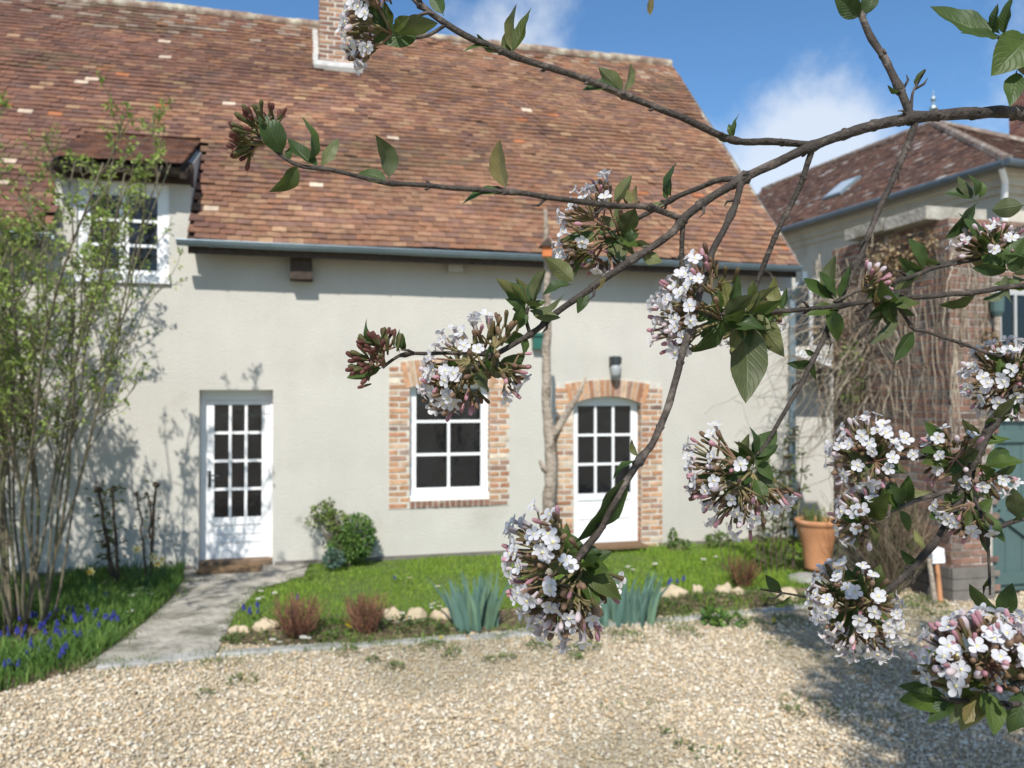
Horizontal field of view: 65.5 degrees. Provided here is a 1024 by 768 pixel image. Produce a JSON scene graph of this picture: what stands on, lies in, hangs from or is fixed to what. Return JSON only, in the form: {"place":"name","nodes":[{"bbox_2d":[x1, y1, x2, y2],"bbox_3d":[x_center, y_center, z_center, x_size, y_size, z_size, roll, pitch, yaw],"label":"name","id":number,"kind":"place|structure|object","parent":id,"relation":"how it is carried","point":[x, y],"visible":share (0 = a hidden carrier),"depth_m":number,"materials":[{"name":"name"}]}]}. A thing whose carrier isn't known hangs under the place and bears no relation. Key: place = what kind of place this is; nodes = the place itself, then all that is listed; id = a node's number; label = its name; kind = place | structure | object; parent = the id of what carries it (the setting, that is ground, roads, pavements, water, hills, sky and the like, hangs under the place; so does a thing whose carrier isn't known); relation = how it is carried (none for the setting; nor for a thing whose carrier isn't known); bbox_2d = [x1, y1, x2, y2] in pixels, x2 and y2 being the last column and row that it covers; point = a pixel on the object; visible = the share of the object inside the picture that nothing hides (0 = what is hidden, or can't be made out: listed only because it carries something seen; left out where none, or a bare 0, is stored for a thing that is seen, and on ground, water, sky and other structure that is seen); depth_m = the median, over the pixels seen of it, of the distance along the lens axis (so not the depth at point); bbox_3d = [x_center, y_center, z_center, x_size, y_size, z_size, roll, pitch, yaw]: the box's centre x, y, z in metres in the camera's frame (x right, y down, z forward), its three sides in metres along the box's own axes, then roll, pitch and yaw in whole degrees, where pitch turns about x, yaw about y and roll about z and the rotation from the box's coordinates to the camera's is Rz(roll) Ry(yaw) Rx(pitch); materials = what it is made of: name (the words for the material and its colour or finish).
{"place":"outdoors","nodes":[
{"label":"outdoors","id":0,"kind":"place"},
{"bbox_2d":[0,558,188,691],"bbox_3d":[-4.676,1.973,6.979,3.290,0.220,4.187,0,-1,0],"label":"grass","id":1,"kind":"structure","parent":0,"point":[120,603],"depth_m":6.93,"materials":[{"name":"green plant"}]},
{"bbox_2d":[0,123,149,474],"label":"lilac shrub","id":2,"kind":"object","parent":1,"relation":"on","point":[60,216],"visible":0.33,"depth_m":8.09,"materials":[{"name":"green plant"}]},
{"bbox_2d":[82,567,97,601],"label":"daffodil","id":3,"kind":"object","parent":1,"relation":"on","point":[89,572],"visible":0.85,"depth_m":7.50,"materials":[{"name":"green plant"}]},
{"bbox_2d":[0,70,187,641],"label":"lilac shrub","id":4,"kind":"object","parent":1,"relation":"on","point":[10,396],"visible":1,"depth_m":6.41,"materials":[{"name":"green plant"}]},
{"bbox_2d":[85,480,127,583],"bbox_3d":[-4.218,1.567,8.358,0.466,1.118,0.333,0,-1,21],"label":"rose bush","id":5,"kind":"object","parent":1,"relation":"on","point":[108,540],"visible":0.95,"depth_m":8.32,"materials":[{"name":"brown plant"}]},
{"bbox_2d":[124,545,142,587],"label":"daffodil","id":6,"kind":"object","parent":1,"relation":"on","point":[138,549],"visible":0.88,"depth_m":8.29,"materials":[{"name":"green plant"}]},
{"bbox_2d":[129,480,161,581],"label":"rose bush","id":7,"kind":"object","parent":1,"relation":"on","point":[155,484],"visible":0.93,"depth_m":8.43,"materials":[{"name":"brown plant"}]},
{"bbox_2d":[134,553,158,591],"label":"daffodil","id":8,"kind":"object","parent":1,"relation":"on","point":[155,558],"visible":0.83,"depth_m":8.03,"materials":[{"name":"green plant"}]},
{"bbox_2d":[141,559,166,591],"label":"daffodil","id":9,"kind":"object","parent":1,"relation":"on","point":[156,562],"visible":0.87,"depth_m":7.94,"materials":[{"name":"green plant"}]},
{"bbox_2d":[160,556,168,581],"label":"daffodil","id":10,"kind":"object","parent":1,"relation":"on","point":[163,560],"visible":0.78,"depth_m":8.16,"materials":[{"name":"green plant"}]},
{"bbox_2d":[83,564,308,667],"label":"path","id":11,"kind":"structure","parent":0,"point":[207,600],"depth_m":7.17,"materials":[{"name":"grey concrete"}]},
{"bbox_2d":[196,563,261,574],"bbox_3d":[-3.177,2.083,8.966,0.677,0.028,0.310,0,-1,-14],"label":"doormat","id":12,"kind":"object","parent":11,"relation":"on","point":[220,569],"visible":1,"depth_m":8.90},
{"bbox_2d":[0,530,1023,767],"bbox_3d":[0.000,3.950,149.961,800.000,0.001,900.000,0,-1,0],"label":"ground","id":13,"kind":"structure","parent":0,"point":[617,751],"depth_m":5.07,"materials":[{"name":"beige gravel"}]},
{"bbox_2d":[0,0,807,578],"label":"farmhouse","id":14,"kind":"object","parent":13,"relation":"on","point":[252,424],"visible":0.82,"depth_m":9.93,"materials":[{"name":"paint"}]},
{"bbox_2d":[206,400,269,558],"bbox_3d":[-3.211,1.114,9.321,0.700,1.844,0.114,0,-1,-14],"label":"door","id":15,"kind":"structure","parent":14,"relation":"in","point":[237,431],"depth_m":9.34,"materials":[{"name":"white paint"}]},
{"bbox_2d":[409,384,488,500],"bbox_3d":[-0.783,0.682,9.865,1.034,1.478,0.130,0,-1,-14],"label":"window","id":16,"kind":"structure","parent":14,"relation":"in","point":[448,460],"depth_m":9.88,"materials":[{"name":"white paint"}]},
{"bbox_2d":[532,333,542,348],"bbox_3d":[0.336,-0.538,10.009,0.180,0.202,0.108,0,-1,-14],"label":"wall box","id":17,"kind":"object","parent":14,"relation":"attached to","point":[537,339],"visible":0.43,"depth_m":9.97,"materials":[{"name":"green plastic"}]},
{"bbox_2d":[573,396,637,543],"bbox_3d":[1.201,1.113,10.405,0.925,1.925,0.050,0,-1,-14],"label":"door","id":18,"kind":"structure","parent":14,"relation":"in","point":[604,427],"depth_m":10.40,"materials":[{"name":"white paint"}]},
{"bbox_2d":[609,356,621,377],"bbox_3d":[1.329,-0.218,10.216,0.156,0.283,0.195,0,-1,0],"label":"wall lamp","id":19,"kind":"object","parent":14,"relation":"attached to","point":[615,362],"visible":1,"depth_m":10.14,"materials":[{"name":"glass"}]},
{"bbox_2d":[593,541,648,549],"bbox_3d":[1.334,2.061,10.158,0.742,0.028,0.360,0,-1,-14],"label":"doormat","id":20,"kind":"object","parent":14,"relation":"on","point":[618,545],"visible":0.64,"depth_m":10.08,"materials":[{"name":"beige stone"}]},
{"bbox_2d":[96,603,812,670],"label":"kerb","id":21,"kind":"structure","parent":13,"relation":"on","point":[199,655],"depth_m":6.22,"materials":[{"name":"stone"}]},
{"bbox_2d":[1,617,998,766],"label":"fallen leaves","id":22,"kind":"object","parent":13,"relation":"on","point":[436,693],"visible":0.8,"depth_m":5.26,"materials":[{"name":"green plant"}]},
{"bbox_2d":[221,587,810,642],"bbox_3d":[0.413,2.081,7.196,5.726,0.001,0.686,0,-1,-16],"label":"planting strip","id":23,"kind":"object","parent":13,"relation":"on","point":[513,617],"visible":0.33,"depth_m":6.81,"materials":[{"name":"soil"}]},
{"bbox_2d":[228,625,239,633],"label":"edging stone","id":24,"kind":"object","parent":23,"relation":"on","point":[234,628],"visible":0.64,"depth_m":6.61,"materials":[{"name":"beige stone"}]},
{"bbox_2d":[239,625,250,632],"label":"edging stone","id":25,"kind":"object","parent":23,"relation":"on","point":[244,628],"visible":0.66,"depth_m":6.64,"materials":[{"name":"beige stone"}]},
{"bbox_2d":[252,617,279,631],"bbox_3d":[-2.074,2.054,6.734,0.238,0.144,0.206,0,-1,0],"label":"edging stone","id":26,"kind":"object","parent":23,"relation":"on","point":[264,624],"visible":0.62,"depth_m":6.68,"materials":[{"name":"beige stone"}]},
{"bbox_2d":[256,592,332,638],"bbox_3d":[-1.755,1.907,6.562,0.501,0.362,0.621,0,-1,14],"label":"russet shrub","id":27,"kind":"object","parent":23,"relation":"on","point":[300,626],"visible":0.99,"depth_m":6.48,"materials":[{"name":"brown plant"}]},
{"bbox_2d":[334,591,392,634],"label":"russet shrub","id":28,"kind":"object","parent":23,"relation":"on","point":[362,610],"visible":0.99,"depth_m":6.60,"materials":[{"name":"brown plant"}]},
{"bbox_2d":[382,606,403,621],"bbox_3d":[-1.062,2.053,7.041,0.210,0.147,0.179,0,-1,0],"label":"edging stone","id":29,"kind":"object","parent":23,"relation":"on","point":[393,610],"visible":0.56,"depth_m":6.99,"materials":[{"name":"beige stone"}]},
{"bbox_2d":[404,607,427,621],"bbox_3d":[-0.843,2.055,7.003,0.180,0.185,0.164,0,-1,19],"label":"edging stone","id":30,"kind":"object","parent":23,"relation":"on","point":[418,612],"visible":0.56,"depth_m":6.97,"materials":[{"name":"beige stone"}]},
{"bbox_2d":[429,610,441,619],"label":"edging stone","id":31,"kind":"object","parent":23,"relation":"on","point":[436,614],"visible":0.62,"depth_m":7.02,"materials":[{"name":"beige stone"}]},
{"bbox_2d":[62,574,816,668],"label":"edge grass","id":32,"kind":"structure","parent":23,"relation":"on","point":[507,627],"depth_m":6.72,"materials":[{"name":"green plant"}]},
{"bbox_2d":[439,607,451,620],"bbox_3d":[-0.564,2.053,7.065,0.161,0.167,0.194,-1,-1,40],"label":"edging stone","id":33,"kind":"object","parent":23,"relation":"on","point":[445,613],"visible":0.33,"depth_m":7.00,"materials":[{"name":"beige stone"}]},
{"bbox_2d":[427,569,509,634],"bbox_3d":[-0.352,1.848,6.803,0.772,0.501,0.399,0,-1,0],"label":"iris clump","id":34,"kind":"object","parent":23,"relation":"on","point":[477,609],"visible":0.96,"depth_m":6.73,"materials":[{"name":"green plant"}]},
{"bbox_2d":[219,587,811,648],"bbox_3d":[0.289,2.036,7.151,5.512,0.107,0.930,0,-1,-16],"label":"ground cover","id":35,"kind":"object","parent":23,"relation":"on","point":[431,623],"visible":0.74,"depth_m":6.84,"materials":[{"name":"green plant"}]},
{"bbox_2d":[564,570,673,628],"bbox_3d":[0.963,1.870,6.988,1.023,0.462,0.469,0,-1,0],"label":"iris clump","id":36,"kind":"object","parent":23,"relation":"on","point":[632,606],"visible":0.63,"depth_m":6.89,"materials":[{"name":"green plant"}]},
{"bbox_2d":[660,584,689,598],"bbox_3d":[1.585,2.055,7.840,0.280,0.166,0.219,0,-1,-22],"label":"edging stone","id":37,"kind":"object","parent":23,"relation":"on","point":[673,590],"visible":0.59,"depth_m":7.78,"materials":[{"name":"beige stone"}]},
{"bbox_2d":[692,584,702,592],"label":"edging stone","id":38,"kind":"object","parent":23,"relation":"on","point":[698,588],"visible":0.62,"depth_m":7.92,"materials":[{"name":"beige stone"}]},
{"bbox_2d":[714,582,732,594],"bbox_3d":[2.121,2.059,7.947,0.215,0.156,0.141,1,-1,-37],"label":"edging stone","id":39,"kind":"object","parent":23,"relation":"on","point":[726,587],"visible":0.66,"depth_m":7.90,"materials":[{"name":"beige stone"}]},
{"bbox_2d":[731,587,744,593],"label":"edging stone","id":40,"kind":"object","parent":23,"relation":"on","point":[737,589],"visible":0.62,"depth_m":7.92,"materials":[{"name":"beige stone"}]},
{"bbox_2d":[772,587,799,600],"bbox_3d":[2.664,2.062,7.739,0.239,0.171,0.199,0,-1,-6],"label":"edging stone","id":41,"kind":"object","parent":23,"relation":"on","point":[788,590],"visible":0.4,"depth_m":7.69,"materials":[{"name":"beige stone"}]},
{"bbox_2d":[87,593,952,767],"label":"gravel weeds","id":42,"kind":"object","parent":13,"relation":"on","point":[763,622],"visible":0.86,"depth_m":6.08,"materials":[{"name":"green plant"}]},
{"bbox_2d":[226,0,1023,734],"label":"viburnum","id":43,"kind":"object","parent":13,"relation":"on","point":[752,332],"visible":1,"depth_m":0.62,"materials":[{"name":"white plant"}]},
{"bbox_2d":[698,604,751,628],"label":"weed clump","id":44,"kind":"object","parent":13,"relation":"on","point":[708,611],"visible":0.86,"depth_m":6.87,"materials":[{"name":"green plant"}]},
{"bbox_2d":[796,346,833,517],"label":"garden wall","id":45,"kind":"structure","parent":13,"relation":"on","point":[818,472],"depth_m":12.48,"materials":[{"name":"paint"}]},
{"bbox_2d":[796,349,832,390],"bbox_3d":[4.442,-0.228,11.984,1.421,0.668,0.840,0,-1,-14],"label":"door canopy","id":46,"kind":"object","parent":45,"relation":"attached to","point":[820,369],"visible":0.19,"depth_m":11.78,"materials":[{"name":"white paint"}]},
{"bbox_2d":[820,477,965,594],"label":"dry undergrowth","id":47,"kind":"object","parent":13,"relation":"on","point":[882,549],"visible":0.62,"depth_m":7.84,"materials":[{"name":"brown plant"}]},
{"bbox_2d":[832,205,1023,601],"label":"brick wall","id":48,"kind":"structure","parent":13,"relation":"on","point":[959,574],"depth_m":7.94,"materials":[{"name":"brick"}]},
{"bbox_2d":[706,227,999,529],"bbox_3d":[3.437,0.050,8.907,1.546,3.368,3.285,0,-1,-24],"label":"dead creeper","id":49,"kind":"object","parent":48,"relation":"hanging from","point":[817,327],"visible":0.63,"depth_m":8.60,"materials":[{"name":"brown plant"}]},
{"bbox_2d":[837,337,912,573],"bbox_3d":[3.822,0.758,8.418,0.396,2.585,1.195,0,-1,-15],"label":"ivy patch","id":50,"kind":"object","parent":49,"relation":"attached to","point":[858,385],"visible":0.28,"depth_m":8.78,"materials":[{"name":"brown plant"}]},
{"bbox_2d":[991,421,1023,592],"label":"garden gate","id":51,"kind":"structure","parent":48,"relation":"attached to","point":[1009,552],"depth_m":7.91,"materials":[{"name":"wood"}]},
{"bbox_2d":[995,290,1023,347],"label":"window","id":52,"kind":"structure","parent":48,"relation":"in","point":[1012,319],"depth_m":7.87,"materials":[{"name":"grey paint"}]},
{"bbox_2d":[927,559,936,602],"bbox_3d":[4.040,1.895,7.651,0.048,0.419,0.130,0,-1,-5],"label":"wooden stake","id":53,"kind":"object","parent":13,"relation":"on","point":[932,584],"visible":0.98,"depth_m":7.64,"materials":[{"name":"brown wood"}]},
{"bbox_2d":[928,547,944,602],"bbox_3d":[4.103,1.841,7.667,0.123,0.527,0.161,0,-1,0],"label":"wooden stake","id":54,"kind":"object","parent":13,"relation":"on","point":[938,553],"visible":0.88,"depth_m":7.65,"materials":[{"name":"wood"}]},
{"bbox_2d":[227,537,821,643],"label":"lawn","id":55,"kind":"structure","parent":0,"point":[350,586],"depth_m":8.52,"materials":[{"name":"green plant"}]},
{"bbox_2d":[321,547,346,568],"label":"blue green plant","id":56,"kind":"object","parent":55,"relation":"on","point":[333,563],"visible":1,"depth_m":8.89,"materials":[{"name":"green plant"}]},
{"bbox_2d":[305,497,377,566],"bbox_3d":[-1.979,1.724,9.234,0.851,0.847,0.480,0,-1,0],"label":"evergreen bush","id":57,"kind":"object","parent":55,"relation":"on","point":[343,535],"visible":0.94,"depth_m":9.17,"materials":[{"name":"green plant"}]},
{"bbox_2d":[538,209,585,580],"bbox_3d":[0.536,0.150,8.432,0.509,4.027,0.146,0,-1,5],"label":"bare tree","id":58,"kind":"object","parent":55,"relation":"on","point":[551,434],"visible":0.71,"depth_m":8.40,"materials":[{"name":"brown wood"}]},
{"bbox_2d":[539,238,554,257],"bbox_3d":[0.367,-1.426,8.344,0.170,0.185,0.150,0,-1,0],"label":"birdhouse","id":59,"kind":"object","parent":58,"relation":"attached to","point":[545,246],"visible":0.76,"depth_m":8.30,"materials":[{"name":"orange wood"}]},
{"bbox_2d":[667,527,691,550],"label":"leafy sprig","id":60,"kind":"object","parent":55,"relation":"on","point":[674,542],"visible":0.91,"depth_m":10.15,"materials":[{"name":"green plant"}]},
{"bbox_2d":[703,531,731,548],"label":"leafy sprig","id":61,"kind":"object","parent":55,"relation":"on","point":[708,539],"visible":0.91,"depth_m":10.25,"materials":[{"name":"green plant"}]},
{"bbox_2d":[715,522,747,572],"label":"rose bush","id":62,"kind":"object","parent":55,"relation":"on","point":[729,549],"visible":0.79,"depth_m":8.91,"materials":[{"name":"green plant"}]},
{"bbox_2d":[718,554,766,588],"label":"russet shrub","id":63,"kind":"object","parent":55,"relation":"on","point":[750,575],"visible":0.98,"depth_m":8.18,"materials":[{"name":"brown plant"}]},
{"bbox_2d":[748,424,812,573],"bbox_3d":[3.029,1.329,9.123,0.846,1.708,0.875,0,-1,0],"label":"climbing rose","id":64,"kind":"object","parent":55,"relation":"on","point":[778,527],"visible":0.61,"depth_m":9.03,"materials":[{"name":"green plant"}]},
{"bbox_2d":[787,572,831,584],"bbox_3d":[3.177,2.077,8.470,0.487,0.101,0.421,0,-1,-20],"label":"flat stone","id":65,"kind":"object","parent":55,"relation":"on","point":[805,575],"visible":0.49,"depth_m":8.41,"materials":[{"name":"grey stone"}]},
{"bbox_2d":[791,498,839,571],"bbox_3d":[3.374,1.655,8.764,0.485,0.768,0.511,1,-1,-38],"label":"terracotta pot","id":66,"kind":"object","parent":55,"relation":"on","point":[816,536],"visible":0.86,"depth_m":8.65,"materials":[{"name":"ceramic"}]},
{"bbox_2d":[142,0,1023,193],"label":"sky","id":67,"kind":"structure","parent":0,"point":[802,70],"materials":[{"name":"blue"}]},
{"bbox_2d":[757,90,1023,420],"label":"neighbour house","id":68,"kind":"structure","parent":0,"point":[837,196],"depth_m":16.98,"materials":[{"name":"tile"}]},
{"bbox_2d":[795,278,832,346],"bbox_3d":[6.787,-1.565,18.047,0.050,1.600,1.500,0,-1,-19],"label":"window","id":69,"kind":"structure","parent":68,"relation":"in","point":[798,342],"depth_m":18.21,"materials":[{"name":"white paint"}]}
]}

